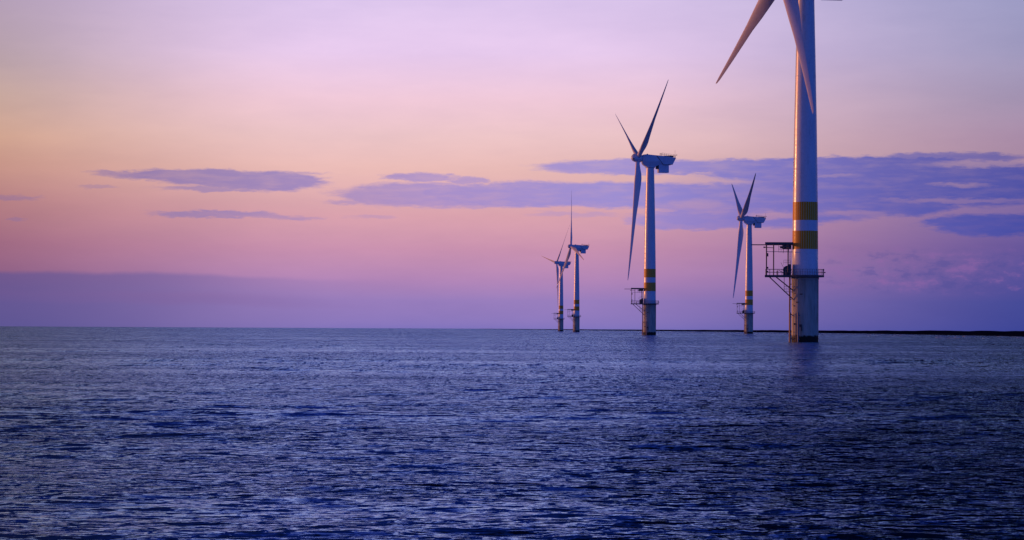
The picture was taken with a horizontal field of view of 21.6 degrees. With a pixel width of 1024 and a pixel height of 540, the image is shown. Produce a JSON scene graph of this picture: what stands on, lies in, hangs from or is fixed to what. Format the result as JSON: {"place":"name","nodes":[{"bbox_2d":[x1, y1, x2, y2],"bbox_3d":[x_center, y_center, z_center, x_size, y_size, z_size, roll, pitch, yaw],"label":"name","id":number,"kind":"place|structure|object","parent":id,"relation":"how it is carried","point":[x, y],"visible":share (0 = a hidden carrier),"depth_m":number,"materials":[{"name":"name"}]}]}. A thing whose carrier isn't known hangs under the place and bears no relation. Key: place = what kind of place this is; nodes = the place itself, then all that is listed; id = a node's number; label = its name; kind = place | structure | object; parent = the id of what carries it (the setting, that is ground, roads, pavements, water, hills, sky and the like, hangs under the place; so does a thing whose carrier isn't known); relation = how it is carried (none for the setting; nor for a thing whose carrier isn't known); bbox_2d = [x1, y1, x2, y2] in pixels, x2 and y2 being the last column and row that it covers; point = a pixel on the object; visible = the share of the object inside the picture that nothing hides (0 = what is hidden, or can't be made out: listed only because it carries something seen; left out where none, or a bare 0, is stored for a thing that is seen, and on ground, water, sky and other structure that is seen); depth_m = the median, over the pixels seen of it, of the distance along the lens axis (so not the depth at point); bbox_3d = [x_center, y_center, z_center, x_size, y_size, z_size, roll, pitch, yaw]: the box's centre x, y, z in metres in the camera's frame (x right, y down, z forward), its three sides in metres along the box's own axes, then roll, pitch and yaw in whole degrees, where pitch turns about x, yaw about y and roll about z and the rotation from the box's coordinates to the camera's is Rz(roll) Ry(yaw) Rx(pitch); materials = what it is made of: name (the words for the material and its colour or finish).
{"place":"outdoors","nodes":[
{"label":"outdoors","id":0,"kind":"place"},
{"bbox_2d":[0,326,1023,539],"bbox_3d":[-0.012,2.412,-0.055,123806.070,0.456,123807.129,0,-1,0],"label":"water","id":1,"kind":"structure","parent":0,"point":[172,433],"depth_m":59.82,"materials":[{"name":"blue liquid"}]},
{"bbox_2d":[542,234,570,330],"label":"offshore wind turbine","id":2,"kind":"object","parent":1,"relation":"in","point":[560,313],"visible":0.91,"depth_m":2887.84,"materials":[{"name":"paint"}]},
{"bbox_2d":[556,191,588,331],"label":"offshore wind turbine","id":3,"kind":"object","parent":1,"relation":"in","point":[577,249],"visible":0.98,"depth_m":2318.83,"materials":[{"name":"paint"}]},
{"bbox_2d":[615,81,675,334],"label":"offshore wind turbine","id":4,"kind":"object","parent":1,"relation":"in","point":[650,163],"visible":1,"depth_m":1117.54,"materials":[{"name":"paint"}]},
{"bbox_2d":[732,173,766,333],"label":"offshore wind turbine","id":5,"kind":"object","parent":1,"relation":"in","point":[748,312],"visible":0.98,"depth_m":1718.88,"materials":[{"name":"paint"}]},
{"bbox_2d":[522,329,1023,336],"bbox_3d":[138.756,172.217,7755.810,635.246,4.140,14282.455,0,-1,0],"label":"sandbank","id":6,"kind":"structure","parent":1,"relation":"in","point":[983,333],"depth_m":1893.29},
{"bbox_2d":[716,0,841,341],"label":"offshore wind turbine","id":7,"kind":"object","parent":1,"relation":"in","point":[803,294],"visible":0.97,"depth_m":527.52,"materials":[{"name":"paint"}]},
{"bbox_2d":[580,330,1023,337],"bbox_3d":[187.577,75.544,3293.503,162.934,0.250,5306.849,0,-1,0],"label":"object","id":8,"kind":"structure","parent":1,"relation":"on","point":[844,334],"depth_m":1529.36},
{"bbox_2d":[0,0,1023,330],"label":"sky","id":9,"kind":"structure","parent":0,"point":[164,163],"materials":[{"name":"purple"}]}
]}

